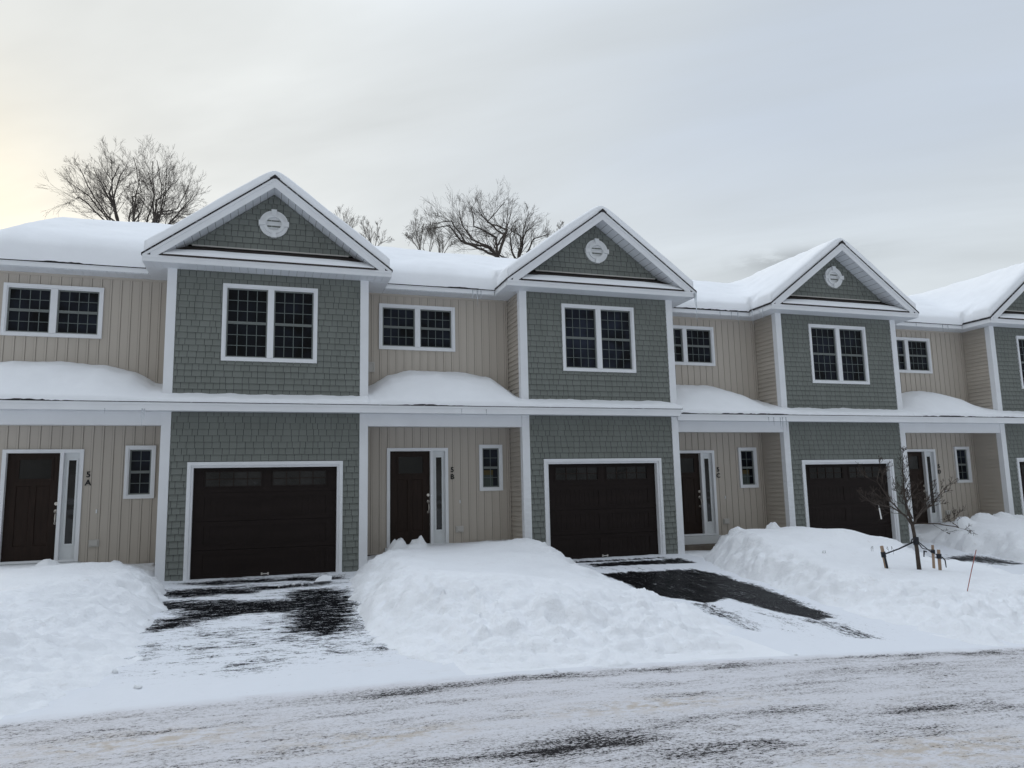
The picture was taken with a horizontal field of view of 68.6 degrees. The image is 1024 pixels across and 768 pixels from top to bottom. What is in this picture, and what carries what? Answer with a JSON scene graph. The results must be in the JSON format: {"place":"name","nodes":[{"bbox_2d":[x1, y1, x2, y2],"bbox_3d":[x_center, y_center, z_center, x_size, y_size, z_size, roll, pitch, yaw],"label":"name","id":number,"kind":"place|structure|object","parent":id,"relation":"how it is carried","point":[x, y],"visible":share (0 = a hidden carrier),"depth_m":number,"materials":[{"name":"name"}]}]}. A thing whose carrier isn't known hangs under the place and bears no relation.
{"place":"outdoors","nodes":[
{"label":"outdoors","id":0,"kind":"place"},
{"bbox_2d":[0,571,465,719],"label":"driveway","id":1,"kind":"structure","parent":0,"point":[213,638],"depth_m":8.18,"materials":[{"name":"white snow"}]},
{"bbox_2d":[133,684,141,688],"bbox_3d":[-3.318,2.692,6.654,0.078,0.054,0.058,-2,-8,4],"label":"snow chunk","id":2,"kind":"object","parent":1,"relation":"on","point":[137,686],"visible":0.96,"depth_m":6.64,"materials":[{"name":"white snow"}]},
{"bbox_2d":[313,575,331,583],"bbox_3d":[-3.460,3.564,13.699,0.330,0.120,0.110,3,-34,-26],"label":"snow slab","id":3,"kind":"object","parent":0,"point":[324,578],"depth_m":13.66,"materials":[{"name":"white snow"}]},
{"bbox_2d":[0,542,935,718],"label":"snowy ground","id":4,"kind":"structure","parent":0,"point":[752,649],"depth_m":7.90,"materials":[{"name":"white snow"}]},
{"bbox_2d":[0,559,167,715],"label":"snow bank","id":5,"kind":"structure","parent":4,"relation":"on","point":[67,626],"depth_m":8.67,"materials":[{"name":"white snow"}]},
{"bbox_2d":[38,137,142,220],"bbox_3d":[-20.409,-2.725,36.027,5.104,19.533,4.771,-5,-9,24],"label":"tree","id":6,"kind":"object","parent":4,"relation":"on","point":[111,201],"visible":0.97,"depth_m":36.76,"materials":[{"name":"brown plant"}]},
{"bbox_2d":[83,184,122,220],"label":"tree","id":7,"kind":"object","parent":4,"relation":"on","point":[108,203],"visible":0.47,"depth_m":46.19,"materials":[{"name":"plant"}]},
{"bbox_2d":[104,145,162,221],"bbox_3d":[-18.210,-2.389,36.035,2.956,18.774,5.608,1,-8,-18],"label":"tree","id":8,"kind":"object","parent":4,"relation":"on","point":[135,211],"visible":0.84,"depth_m":36.91,"materials":[{"name":"brown plant"}]},
{"bbox_2d":[122,196,146,221],"bbox_3d":[-19.738,-1.421,38.489,1.223,17.607,1.512,3,-9,-30],"label":"tree","id":9,"kind":"object","parent":4,"relation":"on","point":[131,213],"visible":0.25,"depth_m":39.28,"materials":[{"name":"brown plant"}]},
{"bbox_2d":[121,135,211,224],"bbox_3d":[-17.116,-2.796,37.094,4.256,19.826,6.876,1,-8,-18],"label":"tree","id":10,"kind":"object","parent":4,"relation":"on","point":[157,216],"visible":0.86,"depth_m":37.83,"materials":[{"name":"brown plant"}]},
{"bbox_2d":[0,171,392,580],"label":"townhouse","id":11,"kind":"structure","parent":4,"relation":"on","point":[186,399],"depth_m":15.12,"materials":[{"name":"beige plastic"}]},
{"bbox_2d":[0,449,84,564],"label":"front door","id":12,"kind":"structure","parent":11,"relation":"in","point":[41,489],"depth_m":14.64,"materials":[{"name":"brown wood"}]},
{"bbox_2d":[0,282,104,338],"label":"window","id":13,"kind":"structure","parent":11,"relation":"in","point":[38,310],"depth_m":15.12,"materials":[{"name":"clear glass"}]},
{"bbox_2d":[123,445,155,498],"bbox_3d":[-7.549,1.788,15.237,0.562,1.066,0.148,1,-8,-18],"label":"window","id":14,"kind":"structure","parent":11,"relation":"in","point":[140,461],"depth_m":15.22,"materials":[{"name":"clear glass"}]},
{"bbox_2d":[183,461,342,580],"bbox_3d":[-4.915,2.716,14.997,2.970,2.315,0.190,1,-8,-18],"label":"garage door","id":15,"kind":"structure","parent":11,"relation":"in","point":[243,519],"depth_m":15.03,"materials":[{"name":"brown metal"}]},
{"bbox_2d":[221,283,317,363],"bbox_3d":[-4.999,-1.235,15.534,1.873,1.597,0.148,1,-8,-18],"label":"window","id":16,"kind":"structure","parent":11,"relation":"in","point":[261,323],"depth_m":15.51,"materials":[{"name":"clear glass"}]},
{"bbox_2d":[335,204,359,227],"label":"tree","id":17,"kind":"object","parent":4,"relation":"on","point":[351,220],"visible":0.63,"depth_m":49.45,"materials":[{"name":"plant"}]},
{"bbox_2d":[360,216,394,245],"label":"tree","id":18,"kind":"object","parent":4,"relation":"on","point":[368,237],"visible":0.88,"depth_m":50.57,"materials":[{"name":"plant"}]},
{"bbox_2d":[402,208,426,249],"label":"tree","id":19,"kind":"object","parent":4,"relation":"on","point":[419,237],"visible":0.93,"depth_m":50.46,"materials":[{"name":"plant"}]},
{"bbox_2d":[414,212,439,251],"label":"tree","id":20,"kind":"object","parent":4,"relation":"on","point":[429,231],"visible":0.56,"depth_m":51.05,"materials":[{"name":"plant"}]},
{"bbox_2d":[430,220,456,252],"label":"tree","id":21,"kind":"object","parent":4,"relation":"on","point":[442,246],"visible":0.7,"depth_m":52.39,"materials":[{"name":"plant"}]},
{"bbox_2d":[403,179,540,257],"bbox_3d":[-2.086,-1.958,37.501,6.600,17.626,5.201,1,-8,-18],"label":"tree","id":22,"kind":"object","parent":4,"relation":"on","point":[496,253],"visible":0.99,"depth_m":38.45,"materials":[{"name":"brown plant"}]},
{"bbox_2d":[480,203,557,258],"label":"tree","id":23,"kind":"object","parent":4,"relation":"on","point":[521,244],"visible":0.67,"depth_m":40.03,"materials":[{"name":"brown plant"}]},
{"bbox_2d":[367,206,696,558],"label":"townhouse","id":24,"kind":"structure","parent":4,"relation":"on","point":[539,379],"depth_m":17.40,"materials":[{"name":"beige plastic"}]},
{"bbox_2d":[379,303,454,351],"bbox_3d":[-2.208,-1.295,17.449,1.779,1.063,0.148,1,-8,-18],"label":"window","id":25,"kind":"structure","parent":24,"relation":"in","point":[401,326],"depth_m":17.42,"materials":[{"name":"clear glass"}]},
{"bbox_2d":[387,448,448,547],"bbox_3d":[-2.131,2.538,16.914,1.399,2.181,0.155,1,-8,-18],"label":"front door","id":26,"kind":"structure","parent":24,"relation":"in","point":[417,478],"depth_m":16.94,"materials":[{"name":"brown wood"}]},
{"bbox_2d":[479,445,502,490],"bbox_3d":[-0.506,1.955,17.527,0.562,1.066,0.148,1,-8,-18],"label":"window","id":27,"kind":"structure","parent":24,"relation":"in","point":[490,456],"depth_m":17.52,"materials":[{"name":"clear glass"}]},
{"bbox_2d":[484,470,492,485],"bbox_3d":[-0.555,2.199,17.483,0.240,0.380,0.001,1,-8,-18],"label":"window notice","id":28,"kind":"object","parent":27,"relation":"attached to","point":[486,480],"depth_m":17.48,"materials":[{"name":"yellow paper"}]},
{"bbox_2d":[559,303,635,372],"bbox_3d":[2.044,-1.068,17.825,1.873,1.597,0.148,1,-8,-18],"label":"window","id":29,"kind":"structure","parent":24,"relation":"in","point":[595,338],"depth_m":17.81,"materials":[{"name":"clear glass"}]},
{"bbox_2d":[543,458,665,558],"bbox_3d":[2.128,2.883,17.288,2.970,2.315,0.190,1,-8,-18],"label":"garage door","id":30,"kind":"structure","parent":24,"relation":"in","point":[604,507],"depth_m":17.35,"materials":[{"name":"brown metal"}]},
{"bbox_2d":[348,535,744,669],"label":"snow bank","id":31,"kind":"structure","parent":4,"relation":"on","point":[527,603],"depth_m":8.90,"materials":[{"name":"white snow"}]},
{"bbox_2d":[544,221,562,236],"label":"tree","id":32,"kind":"object","parent":4,"relation":"on","point":[556,225],"visible":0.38,"depth_m":52.53,"materials":[{"name":"plant"}]},
{"bbox_2d":[672,238,918,550],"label":"townhouse","id":33,"kind":"structure","parent":4,"relation":"on","point":[788,389],"depth_m":19.96,"materials":[{"name":"beige plastic"}]},
{"bbox_2d":[673,325,715,365],"bbox_3d":[4.569,-1.018,19.944,1.779,1.063,0.148,1,-8,-18],"label":"window","id":34,"kind":"structure","parent":33,"relation":"in","point":[693,345],"depth_m":20.03,"materials":[{"name":"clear glass"}]},
{"bbox_2d":[680,450,718,535],"bbox_3d":[4.645,2.816,19.409,1.399,2.181,0.155,1,-8,-18],"label":"front door","id":35,"kind":"structure","parent":33,"relation":"in","point":[698,476],"depth_m":19.49,"materials":[{"name":"brown wood"}]},
{"bbox_2d":[742,470,749,483],"bbox_3d":[6.221,2.477,19.978,0.240,0.380,0.001,1,-8,-18],"label":"window notice","id":36,"kind":"object","parent":33,"relation":"attached to","point":[744,475],"depth_m":19.98,"materials":[{"name":"yellow paper"}]},
{"bbox_2d":[737,447,758,487],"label":"window","id":37,"kind":"structure","parent":33,"relation":"in","point":[747,456],"depth_m":20.02,"materials":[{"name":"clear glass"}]},
{"bbox_2d":[807,324,869,384],"bbox_3d":[8.820,-0.791,20.320,1.873,1.597,0.148,1,-8,-18],"label":"window","id":38,"kind":"structure","parent":33,"relation":"in","point":[838,354],"depth_m":20.31,"materials":[{"name":"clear glass"}]},
{"bbox_2d":[800,459,900,541],"bbox_3d":[8.904,3.160,19.783,2.970,2.315,0.190,1,-8,-18],"label":"garage door","id":39,"kind":"structure","parent":33,"relation":"in","point":[831,496],"depth_m":19.87,"materials":[{"name":"brown metal"}]},
{"bbox_2d":[703,522,1023,645],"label":"snow bank","id":40,"kind":"structure","parent":4,"relation":"on","point":[847,571],"depth_m":12.24,"materials":[{"name":"white snow"}]},
{"bbox_2d":[880,546,885,567],"bbox_3d":[6.416,3.117,12.874,0.166,0.676,0.056,1,-8,-18],"label":"wooden stake","id":41,"kind":"object","parent":40,"relation":"in","point":[882,548],"visible":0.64,"depth_m":12.88,"materials":[{"name":"brown wood"}]},
{"bbox_2d":[856,446,975,569],"bbox_3d":[6.878,2.253,13.041,2.224,2.370,1.259,1,-8,-18],"label":"sapling","id":42,"kind":"object","parent":40,"relation":"on","point":[909,520],"visible":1,"depth_m":13.04,"materials":[{"name":"brown plant"}]},
{"bbox_2d":[881,537,918,568],"bbox_3d":[6.704,2.938,12.921,0.736,0.572,0.130,0,-8,-10],"label":"tree strap","id":43,"kind":"object","parent":42,"relation":"attached to","point":[914,542],"visible":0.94,"depth_m":12.93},
{"bbox_2d":[919,542,946,567],"bbox_3d":[7.440,2.962,13.165,0.374,0.457,0.850,-9,-11,43],"label":"tree strap","id":44,"kind":"object","parent":42,"relation":"attached to","point":[938,556],"visible":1,"depth_m":12.96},
{"bbox_2d":[931,545,934,568],"bbox_3d":[7.593,3.242,13.509,0.065,0.672,0.051,6,-11,-44],"label":"wooden stake","id":45,"kind":"object","parent":40,"relation":"in","point":[933,558],"visible":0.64,"depth_m":13.51,"materials":[{"name":"brown wood"}]},
{"bbox_2d":[937,550,941,569],"bbox_3d":[7.367,3.228,12.905,0.056,0.741,0.049,6,-11,-43],"label":"wooden stake","id":46,"kind":"object","parent":40,"relation":"in","point":[939,563],"visible":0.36,"depth_m":12.91,"materials":[{"name":"brown wood"}]},
{"bbox_2d":[967,551,975,590],"bbox_3d":[6.941,2.995,11.364,0.382,0.934,0.013,1,-8,-18],"label":"driveway marker","id":47,"kind":"object","parent":40,"relation":"in","point":[971,571],"visible":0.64,"depth_m":11.39,"materials":[{"name":"grey"}]},
{"bbox_2d":[895,262,1023,526],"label":"townhouse","id":48,"kind":"structure","parent":4,"relation":"on","point":[960,347],"depth_m":22.13,"materials":[{"name":"beige plastic"}]},
{"bbox_2d":[896,337,932,373],"bbox_3d":[11.680,-0.849,22.257,1.779,1.063,0.148,1,-8,-18],"label":"window","id":49,"kind":"structure","parent":48,"relation":"in","point":[914,354],"depth_m":22.35,"materials":[{"name":"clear glass"}]},
{"bbox_2d":[907,449,941,525],"bbox_3d":[11.757,2.984,21.722,1.399,2.181,0.155,1,-8,-18],"label":"front door","id":50,"kind":"structure","parent":48,"relation":"in","point":[922,463],"depth_m":21.82,"materials":[{"name":"brown wood"}]},
{"bbox_2d":[953,447,972,482],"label":"window","id":51,"kind":"structure","parent":48,"relation":"in","point":[961,455],"depth_m":22.33,"materials":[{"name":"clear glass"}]},
{"bbox_2d":[1014,336,1023,388],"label":"window","id":52,"kind":"structure","parent":48,"relation":"in","point":[1019,339],"depth_m":22.38,"materials":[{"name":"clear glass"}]},
{"bbox_2d":[1014,458,1023,514],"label":"garage door","id":53,"kind":"structure","parent":48,"relation":"in","point":[1020,461],"depth_m":21.69,"materials":[{"name":"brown metal"}]},
{"bbox_2d":[915,512,1023,562],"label":"snow bank","id":54,"kind":"structure","parent":4,"relation":"on","point":[1000,535],"depth_m":18.84,"materials":[{"name":"white snow"}]},
{"bbox_2d":[0,646,1023,767],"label":"road","id":55,"kind":"structure","parent":0,"point":[950,708],"depth_m":5.63,"materials":[{"name":"white snow"}]},
{"bbox_2d":[0,0,1023,295],"label":"sky","id":56,"kind":"structure","parent":0,"point":[738,139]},
{"bbox_2d":[572,554,1023,654],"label":"driveway","id":57,"kind":"structure","parent":0,"point":[764,614],"depth_m":10.90,"materials":[{"name":"white snow"}]},
{"bbox_2d":[904,543,1023,574],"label":"driveway","id":58,"kind":"structure","parent":0,"point":[1009,566],"depth_m":17.52,"materials":[{"name":"white snow"}]}
]}

